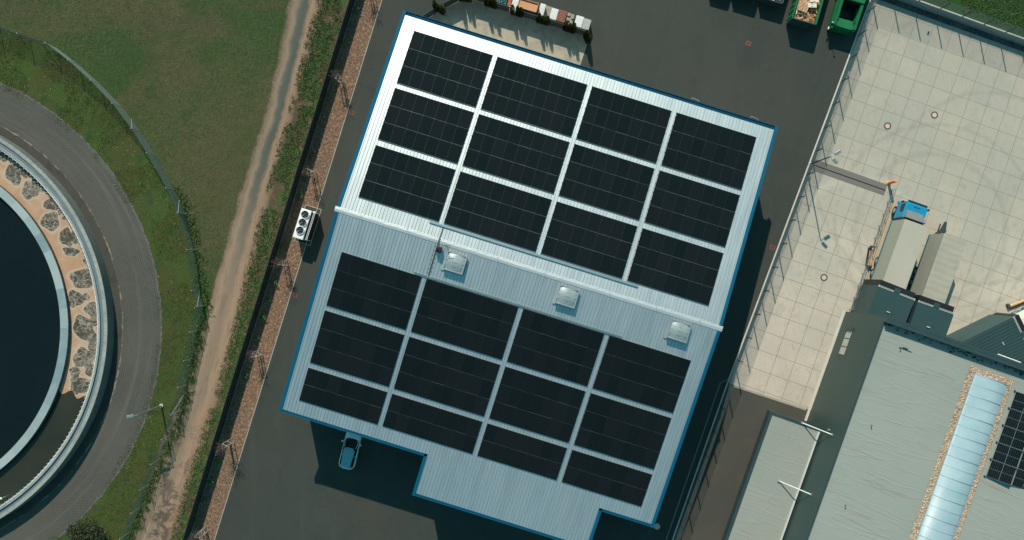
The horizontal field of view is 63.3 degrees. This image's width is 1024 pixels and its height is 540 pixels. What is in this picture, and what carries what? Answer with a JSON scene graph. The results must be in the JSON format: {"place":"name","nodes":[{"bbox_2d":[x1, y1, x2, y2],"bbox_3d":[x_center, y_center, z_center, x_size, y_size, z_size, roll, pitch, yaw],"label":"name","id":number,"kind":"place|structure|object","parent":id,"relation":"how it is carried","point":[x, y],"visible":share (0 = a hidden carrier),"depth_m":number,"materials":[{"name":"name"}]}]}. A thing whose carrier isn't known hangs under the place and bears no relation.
{"place":"outdoors","nodes":[
{"label":"outdoors","id":0,"kind":"place"},
{"bbox_2d":[0,85,160,539],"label":"ring road","id":1,"kind":"structure","parent":0,"point":[71,155],"depth_m":89.99,"materials":[{"name":"grey asphalt"}]},
{"bbox_2d":[132,0,322,539],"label":"dirt track","id":2,"kind":"structure","parent":0,"point":[160,516],"depth_m":89.99,"materials":[{"name":"brown soil"}]},
{"bbox_2d":[0,0,1007,539],"bbox_3d":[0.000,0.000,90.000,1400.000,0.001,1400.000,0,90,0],"label":"ground","id":3,"kind":"structure","parent":0,"point":[178,92],"depth_m":90.00,"materials":[{"name":"green plant"}]},
{"bbox_2d":[0,135,113,518],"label":"treatment tank","id":4,"kind":"object","parent":3,"relation":"on","point":[44,177],"visible":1,"depth_m":88.70,"materials":[{"name":"concrete"}]},
{"bbox_2d":[0,197,59,458],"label":"basin water","id":5,"kind":"structure","parent":4,"relation":"in","point":[29,327],"depth_m":89.45,"materials":[{"name":"liquid"}]},
{"bbox_2d":[0,391,85,506],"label":"channel water","id":6,"kind":"structure","parent":4,"relation":"in","point":[26,465],"depth_m":89.28,"materials":[{"name":"black liquid"}]},
{"bbox_2d":[0,152,96,398],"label":"foam","id":7,"kind":"object","parent":6,"relation":"on","point":[24,188],"visible":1,"depth_m":89.25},
{"bbox_2d":[0,126,121,527],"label":"ring gutter","id":8,"kind":"object","parent":3,"relation":"on","point":[62,179],"visible":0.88,"depth_m":89.99,"materials":[{"name":"concrete"}]},
{"bbox_2d":[0,125,123,529],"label":"ring edging","id":9,"kind":"object","parent":3,"relation":"on","point":[119,289],"visible":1,"depth_m":89.98,"materials":[{"name":"grey concrete"}]},
{"bbox_2d":[0,82,162,539],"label":"verge edging","id":10,"kind":"object","parent":3,"relation":"on","point":[161,317],"visible":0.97,"depth_m":89.98,"materials":[{"name":"concrete"}]},
{"bbox_2d":[0,29,202,539],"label":"flower verge","id":11,"kind":"structure","parent":3,"relation":"on","point":[45,91],"depth_m":90.00,"materials":[{"name":"plant"}]},
{"bbox_2d":[66,517,105,539],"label":"shrub","id":12,"kind":"object","parent":11,"relation":"on","point":[86,532],"visible":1,"depth_m":88.54,"materials":[{"name":"green plant"}]},
{"bbox_2d":[0,27,203,539],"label":"chain link fence","id":13,"kind":"object","parent":11,"relation":"on","point":[144,142],"visible":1,"depth_m":88.82,"materials":[{"name":"silver metal"}]},
{"bbox_2d":[126,404,162,417],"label":"street lamp","id":14,"kind":"object","parent":11,"relation":"on","point":[133,415],"visible":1,"depth_m":85.72,"materials":[{"name":"metal"}]},
{"bbox_2d":[123,185,213,539],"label":"fence weeds","id":15,"kind":"object","parent":11,"relation":"on","point":[204,303],"visible":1,"depth_m":89.92,"materials":[{"name":"green plant"}]},
{"bbox_2d":[0,0,290,287],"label":"field grass","id":16,"kind":"structure","parent":3,"relation":"on","point":[143,75],"depth_m":89.98,"materials":[{"name":"green plant"}]},
{"bbox_2d":[177,0,348,539],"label":"weedy strip","id":17,"kind":"object","parent":3,"relation":"on","point":[276,202],"visible":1,"depth_m":90.00,"materials":[{"name":"plant"}]},
{"bbox_2d":[169,0,351,539],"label":"weeds","id":18,"kind":"object","parent":17,"relation":"on","point":[266,218],"visible":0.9,"depth_m":89.95,"materials":[{"name":"green plant"}]},
{"bbox_2d":[183,0,355,539],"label":"privacy fence","id":19,"kind":"object","parent":3,"relation":"on","point":[282,226],"visible":1,"depth_m":88.95,"materials":[{"name":"metal"}]},
{"bbox_2d":[188,0,380,539],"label":"bark bed","id":20,"kind":"object","parent":3,"relation":"on","point":[338,97],"visible":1,"depth_m":89.98,"materials":[{"name":"brown wood"}]},
{"bbox_2d":[187,529,204,539],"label":"young tree","id":21,"kind":"object","parent":20,"relation":"on","point":[196,535],"visible":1,"depth_m":87.52,"materials":[{"name":"brown plant"}]},
{"bbox_2d":[215,438,230,454],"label":"young tree","id":22,"kind":"object","parent":20,"relation":"on","point":[222,447],"visible":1,"depth_m":87.35,"materials":[{"name":"brown plant"}]},
{"bbox_2d":[272,256,286,268],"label":"young tree","id":23,"kind":"object","parent":20,"relation":"on","point":[281,261],"visible":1,"depth_m":87.35,"materials":[{"name":"brown plant"}]},
{"bbox_2d":[294,205,321,245],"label":"chiller pad","id":24,"kind":"object","parent":20,"relation":"on","point":[308,207],"visible":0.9,"depth_m":89.97,"materials":[{"name":"concrete"}]},
{"bbox_2d":[293,208,318,240],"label":"chiller unit","id":25,"kind":"object","parent":24,"relation":"on","point":[306,224],"visible":1,"depth_m":87.77,"materials":[{"name":"white paint"}]},
{"bbox_2d":[302,167,314,178],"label":"young tree","id":26,"kind":"object","parent":20,"relation":"on","point":[305,168],"visible":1,"depth_m":87.63,"materials":[{"name":"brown plant"}]},
{"bbox_2d":[429,0,586,64],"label":"patio","id":27,"kind":"structure","parent":0,"point":[475,16],"depth_m":89.99,"materials":[{"name":"beige concrete"}]},
{"bbox_2d":[422,8,434,17],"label":"screen panel","id":28,"kind":"object","parent":27,"relation":"on","point":[430,13],"visible":0.49,"depth_m":88.85,"materials":[{"name":"metal"}]},
{"bbox_2d":[443,0,458,7],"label":"screen panel","id":29,"kind":"object","parent":27,"relation":"on","point":[448,3],"visible":0.99,"depth_m":89.24,"materials":[{"name":"metal"}]},
{"bbox_2d":[496,2,511,11],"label":"screen panel","id":30,"kind":"object","parent":27,"relation":"on","point":[502,7],"visible":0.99,"depth_m":88.91,"materials":[{"name":"metal"}]},
{"bbox_2d":[521,11,538,19],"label":"screen panel","id":31,"kind":"object","parent":27,"relation":"on","point":[530,15],"visible":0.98,"depth_m":88.92,"materials":[{"name":"metal"}]},
{"bbox_2d":[548,19,565,28],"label":"screen panel","id":32,"kind":"object","parent":27,"relation":"on","point":[556,24],"visible":1,"depth_m":88.94,"materials":[{"name":"metal"}]},
{"bbox_2d":[573,26,587,34],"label":"screen panel","id":33,"kind":"object","parent":27,"relation":"on","point":[580,31],"visible":0.86,"depth_m":88.93,"materials":[{"name":"metal"}]},
{"bbox_2d":[278,10,777,539],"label":"warehouse","id":34,"kind":"structure","parent":0,"point":[538,282],"depth_m":81.02,"materials":[{"name":"metal"}]},
{"bbox_2d":[299,367,386,424],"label":"solar array","id":35,"kind":"object","parent":34,"relation":"on","point":[341,395],"visible":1,"depth_m":81.72,"materials":[{"name":"black glass"}]},
{"bbox_2d":[310,310,403,386],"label":"solar array","id":36,"kind":"object","parent":34,"relation":"on","point":[357,348],"visible":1,"depth_m":81.19,"materials":[{"name":"black glass"}]},
{"bbox_2d":[326,251,421,329],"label":"solar array","id":37,"kind":"object","parent":34,"relation":"on","point":[373,290],"visible":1,"depth_m":80.56,"materials":[{"name":"black glass"}]},
{"bbox_2d":[358,145,454,221],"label":"solar array","id":38,"kind":"object","parent":34,"relation":"on","point":[407,183],"visible":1,"depth_m":80.34,"materials":[{"name":"black glass"}]},
{"bbox_2d":[378,87,473,163],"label":"solar array","id":39,"kind":"object","parent":34,"relation":"on","point":[426,125],"visible":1,"depth_m":80.97,"materials":[{"name":"black glass"}]},
{"bbox_2d":[383,393,482,453],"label":"solar array","id":40,"kind":"object","parent":34,"relation":"on","point":[431,423],"visible":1,"depth_m":81.72,"materials":[{"name":"black glass"}]},
{"bbox_2d":[396,31,491,106],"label":"solar array","id":41,"kind":"object","parent":34,"relation":"on","point":[445,69],"visible":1,"depth_m":81.60,"materials":[{"name":"black glass"}]},
{"bbox_2d":[393,336,499,416],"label":"solar array","id":42,"kind":"object","parent":34,"relation":"on","point":[446,376],"visible":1,"depth_m":81.19,"materials":[{"name":"black glass"}]},
{"bbox_2d":[410,278,517,359],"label":"solar array","id":43,"kind":"object","parent":34,"relation":"on","point":[447,313],"visible":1,"depth_m":80.56,"materials":[{"name":"black glass"}]},
{"bbox_2d":[444,171,551,251],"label":"solar array","id":44,"kind":"object","parent":34,"relation":"on","point":[482,206],"visible":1,"depth_m":80.34,"materials":[{"name":"black glass"}]},
{"bbox_2d":[462,114,568,193],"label":"solar array","id":45,"kind":"object","parent":34,"relation":"on","point":[508,151],"visible":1,"depth_m":80.97,"materials":[{"name":"black glass"}]},
{"bbox_2d":[477,423,566,479],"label":"solar array","id":46,"kind":"object","parent":34,"relation":"on","point":[524,452],"visible":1,"depth_m":81.72,"materials":[{"name":"black glass"}]},
{"bbox_2d":[480,56,586,136],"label":"solar array","id":47,"kind":"object","parent":34,"relation":"on","point":[533,96],"visible":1,"depth_m":81.60,"materials":[{"name":"black glass"}]},
{"bbox_2d":[489,366,584,442],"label":"solar array","id":48,"kind":"object","parent":34,"relation":"on","point":[543,406],"visible":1,"depth_m":81.19,"materials":[{"name":"black glass"}]},
{"bbox_2d":[506,308,604,386],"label":"solar array","id":49,"kind":"object","parent":34,"relation":"on","point":[556,347],"visible":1,"depth_m":80.56,"materials":[{"name":"black glass"}]},
{"bbox_2d":[540,201,637,278],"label":"solar array","id":50,"kind":"object","parent":34,"relation":"on","point":[589,239],"visible":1,"depth_m":80.34,"materials":[{"name":"black glass"}]},
{"bbox_2d":[558,144,654,220],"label":"solar array","id":51,"kind":"object","parent":34,"relation":"on","point":[605,181],"visible":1,"depth_m":80.97,"materials":[{"name":"black glass"}]},
{"bbox_2d":[562,449,652,506],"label":"solar array","id":52,"kind":"object","parent":34,"relation":"on","point":[601,476],"visible":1,"depth_m":81.72,"materials":[{"name":"black glass"}]},
{"bbox_2d":[573,393,670,469],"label":"solar array","id":53,"kind":"object","parent":34,"relation":"on","point":[622,431],"visible":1,"depth_m":81.19,"materials":[{"name":"black glass"}]},
{"bbox_2d":[576,86,670,162],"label":"solar array","id":54,"kind":"object","parent":34,"relation":"on","point":[624,124],"visible":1,"depth_m":81.60,"materials":[{"name":"black glass"}]},
{"bbox_2d":[593,335,690,412],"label":"solar array","id":55,"kind":"object","parent":34,"relation":"on","point":[641,374],"visible":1,"depth_m":80.56,"materials":[{"name":"black glass"}]},
{"bbox_2d":[627,228,723,305],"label":"solar array","id":56,"kind":"object","parent":34,"relation":"on","point":[675,266],"visible":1,"depth_m":80.34,"materials":[{"name":"black glass"}]},
{"bbox_2d":[645,170,739,246],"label":"solar array","id":57,"kind":"object","parent":34,"relation":"on","point":[691,208],"visible":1,"depth_m":80.97,"materials":[{"name":"black glass"}]},
{"bbox_2d":[661,112,756,189],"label":"solar array","id":58,"kind":"object","parent":34,"relation":"on","point":[708,151],"visible":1,"depth_m":81.60,"materials":[{"name":"black glass"}]},
{"bbox_2d":[215,0,868,539],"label":"asphalt yard","id":59,"kind":"structure","parent":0,"point":[291,480],"depth_m":89.99,"materials":[{"name":"grey asphalt"}]},
{"bbox_2d":[214,0,381,539],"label":"kerb","id":60,"kind":"structure","parent":59,"relation":"on","point":[297,272],"depth_m":89.95,"materials":[{"name":"concrete"}]},
{"bbox_2d":[339,432,362,469],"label":"parked car","id":61,"kind":"object","parent":59,"relation":"on","point":[349,452],"visible":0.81,"depth_m":88.73,"materials":[{"name":"blue paint"}]},
{"bbox_2d":[487,0,507,5],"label":"teal crate","id":62,"kind":"object","parent":59,"relation":"on","point":[503,2],"visible":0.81,"depth_m":88.95,"materials":[{"name":"plastic"}]},
{"bbox_2d":[509,0,518,13],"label":"wrapped pallet","id":63,"kind":"object","parent":59,"relation":"on","point":[514,3],"visible":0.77,"depth_m":88.54,"materials":[{"name":"white plastic"}]},
{"bbox_2d":[517,0,538,14],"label":"timber crate","id":64,"kind":"object","parent":59,"relation":"on","point":[528,6],"visible":0.84,"depth_m":88.12,"materials":[{"name":"orange wood"}]},
{"bbox_2d":[538,3,545,15],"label":"wrapped pallet","id":65,"kind":"object","parent":59,"relation":"on","point":[542,8],"visible":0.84,"depth_m":88.64,"materials":[{"name":"white plastic"}]},
{"bbox_2d":[544,6,552,17],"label":"wrapped pallet","id":66,"kind":"object","parent":59,"relation":"on","point":[548,9],"visible":0.62,"depth_m":89.49,"materials":[{"name":"beige plastic"}]},
{"bbox_2d":[550,8,558,20],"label":"wrapped pallet","id":67,"kind":"object","parent":59,"relation":"on","point":[553,14],"visible":0.76,"depth_m":88.79,"materials":[{"name":"white plastic"}]},
{"bbox_2d":[556,10,566,23],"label":"timber stack","id":68,"kind":"object","parent":59,"relation":"on","point":[561,16],"visible":0.73,"depth_m":88.79,"materials":[{"name":"brown wood"}]},
{"bbox_2d":[566,13,574,24],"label":"stone pallet","id":69,"kind":"object","parent":59,"relation":"on","point":[570,17],"visible":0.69,"depth_m":88.86,"materials":[{"name":"beige stone"}]},
{"bbox_2d":[575,15,583,28],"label":"wrapped pallet","id":70,"kind":"object","parent":59,"relation":"on","point":[579,20],"visible":0.79,"depth_m":88.74,"materials":[{"name":"white plastic"}]},
{"bbox_2d":[581,18,590,29],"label":"wrapped pallet","id":71,"kind":"object","parent":59,"relation":"on","point":[586,24],"visible":0.8,"depth_m":88.74,"materials":[{"name":"beige plastic"}]},
{"bbox_2d":[666,379,727,539],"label":"yard kerb","id":72,"kind":"structure","parent":59,"relation":"on","point":[694,457],"depth_m":89.93,"materials":[{"name":"grey concrete"}]},
{"bbox_2d":[758,0,783,7],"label":"skip container","id":73,"kind":"object","parent":59,"relation":"on","point":[775,3],"visible":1,"depth_m":89.08,"materials":[{"name":"paint"}]},
{"bbox_2d":[758,0,781,7],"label":"rear door","id":74,"kind":"structure","parent":73,"relation":"in","point":[769,2],"depth_m":89.15,"materials":[{"name":"metal"}]},
{"bbox_2d":[786,0,822,29],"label":"open container","id":75,"kind":"object","parent":59,"relation":"on","point":[793,21],"visible":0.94,"depth_m":88.43,"materials":[{"name":"green metal"}]},
{"bbox_2d":[786,18,815,29],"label":"rear door","id":76,"kind":"structure","parent":75,"relation":"in","point":[795,22],"depth_m":88.70,"materials":[{"name":"metal"}]},
{"bbox_2d":[799,0,809,12],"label":"wood pallet","id":77,"kind":"object","parent":75,"relation":"in","point":[804,6],"visible":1,"depth_m":88.00,"materials":[{"name":"beige wood"}]},
{"bbox_2d":[793,0,819,22],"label":"wood scrap","id":78,"kind":"object","parent":75,"relation":"in","point":[809,15],"visible":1,"depth_m":88.45,"materials":[{"name":"brown wood"}]},
{"bbox_2d":[808,3,816,7],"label":"pale board","id":79,"kind":"object","parent":75,"relation":"in","point":[812,5],"visible":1,"depth_m":87.99,"materials":[{"name":"white wood"}]},
{"bbox_2d":[808,150,840,165],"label":"street lamp","id":80,"kind":"object","parent":59,"relation":"on","point":[834,160],"visible":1,"depth_m":84.05,"materials":[{"name":"metal"}]},
{"bbox_2d":[827,0,865,35],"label":"waste compactor","id":81,"kind":"object","parent":59,"relation":"on","point":[845,17],"visible":1,"depth_m":88.34,"materials":[{"name":"green paint"}]},
{"bbox_2d":[674,385,810,539],"bbox_3d":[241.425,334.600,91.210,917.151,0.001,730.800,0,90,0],"label":"ground","id":82,"kind":"structure","parent":0,"point":[730,454],"depth_m":91.21,"materials":[{"name":"brown concrete"}]},
{"bbox_2d":[729,384,805,409],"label":"slab edging","id":83,"kind":"object","parent":82,"relation":"on","point":[766,396],"visible":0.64,"depth_m":91.17,"materials":[{"name":"concrete"}]},
{"bbox_2d":[672,0,870,539],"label":"retaining wall","id":84,"kind":"structure","parent":82,"relation":"on","point":[770,269],"depth_m":89.95,"materials":[{"name":"concrete"}]},
{"bbox_2d":[675,0,877,539],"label":"rod mat fence","id":85,"kind":"object","parent":84,"relation":"on","point":[794,220],"visible":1,"depth_m":88.86,"materials":[{"name":"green metal"}]},
{"bbox_2d":[782,312,1023,539],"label":"logistics hall","id":86,"kind":"structure","parent":82,"relation":"on","point":[911,418],"depth_m":81.60,"materials":[{"name":"grey metal"}]},
{"bbox_2d":[721,410,819,539],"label":"side canopy","id":87,"kind":"object","parent":86,"relation":"attached to","point":[765,500],"visible":1,"depth_m":86.49,"materials":[{"name":"metal"}]},
{"bbox_2d":[778,480,811,495],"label":"tie rod","id":88,"kind":"object","parent":86,"relation":"attached to","point":[810,494],"visible":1,"depth_m":85.15,"materials":[{"name":"white paint"}]},
{"bbox_2d":[838,326,853,355],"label":"window","id":89,"kind":"structure","parent":86,"relation":"in","point":[845,342],"depth_m":88.49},
{"bbox_2d":[984,390,1023,485],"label":"solar array","id":90,"kind":"object","parent":86,"relation":"on","point":[1010,447],"visible":1,"depth_m":81.31,"materials":[{"name":"glass"}]},
{"bbox_2d":[1011,451,1023,488],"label":"solar array","id":91,"kind":"object","parent":86,"relation":"on","point":[1018,481],"visible":1,"depth_m":81.47,"materials":[{"name":"glass"}]},
{"bbox_2d":[728,0,1023,408],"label":"concrete yard","id":92,"kind":"structure","parent":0,"point":[961,156],"depth_m":91.20,"materials":[{"name":"beige concrete"}]},
{"bbox_2d":[804,311,845,420],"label":"hall kerb","id":93,"kind":"structure","parent":92,"relation":"on","point":[824,366],"depth_m":91.15,"materials":[{"name":"concrete"}]},
{"bbox_2d":[812,159,886,194],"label":"gate","id":94,"kind":"structure","parent":92,"relation":"on","point":[850,177],"depth_m":91.18,"materials":[{"name":"metal"}]},
{"bbox_2d":[865,245,874,267],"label":"wheel guide","id":95,"kind":"object","parent":92,"relation":"on","point":[867,257],"visible":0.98,"depth_m":90.89,"materials":[{"name":"metal"}]},
{"bbox_2d":[849,188,895,309],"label":"crash railing","id":96,"kind":"object","parent":92,"relation":"on","point":[871,250],"visible":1,"depth_m":90.47,"materials":[{"name":"metal"}]},
{"bbox_2d":[867,196,897,278],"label":"lane marking","id":97,"kind":"object","parent":92,"relation":"on","point":[884,230],"visible":0.79,"depth_m":91.19,"materials":[{"name":"paint"}]},
{"bbox_2d":[850,279,915,321],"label":"dock house","id":98,"kind":"structure","parent":92,"relation":"on","point":[880,298],"depth_m":86.70,"materials":[{"name":"metal"}]},
{"bbox_2d":[870,200,928,288],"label":"delivery truck","id":99,"kind":"object","parent":92,"relation":"on","point":[895,261],"visible":0.98,"depth_m":87.20,"materials":[{"name":"metal"}]},
{"bbox_2d":[906,295,954,335],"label":"dock house","id":100,"kind":"structure","parent":92,"relation":"on","point":[931,315],"depth_m":86.70,"materials":[{"name":"metal"}]},
{"bbox_2d":[909,222,966,303],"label":"box trailer","id":101,"kind":"object","parent":92,"relation":"on","point":[934,271],"visible":0.98,"depth_m":87.20,"materials":[{"name":"metal"}]},
{"bbox_2d":[881,0,1023,51],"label":"cobble gutter","id":102,"kind":"object","parent":92,"relation":"on","point":[961,26],"depth_m":91.19,"materials":[{"name":"grey stone"}]},
{"bbox_2d":[901,0,1023,44],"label":"retaining wall","id":103,"kind":"structure","parent":92,"relation":"on","point":[969,21],"depth_m":90.49,"materials":[{"name":"concrete"}]},
{"bbox_2d":[918,0,1023,38],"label":"rod mat fence","id":104,"kind":"object","parent":103,"relation":"on","point":[976,16],"visible":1,"depth_m":88.87,"materials":[{"name":"green metal"}]},
{"bbox_2d":[946,313,1023,359],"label":"dock house","id":105,"kind":"structure","parent":92,"relation":"on","point":[999,333],"depth_m":86.70,"materials":[{"name":"metal"}]},
{"bbox_2d":[1006,300,1023,308],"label":"wheel guide","id":106,"kind":"object","parent":92,"relation":"on","point":[1008,306],"visible":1,"depth_m":90.87,"materials":[{"name":"metal"}]},
{"bbox_2d":[1011,307,1023,323],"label":"box trailer","id":107,"kind":"object","parent":92,"relation":"on","point":[1021,313],"visible":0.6,"depth_m":89.61,"materials":[{"name":"metal"}]},
{"bbox_2d":[922,0,1023,36],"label":"grass bank","id":108,"kind":"structure","parent":0,"point":[980,9],"depth_m":90.00,"materials":[{"name":"green plant"}]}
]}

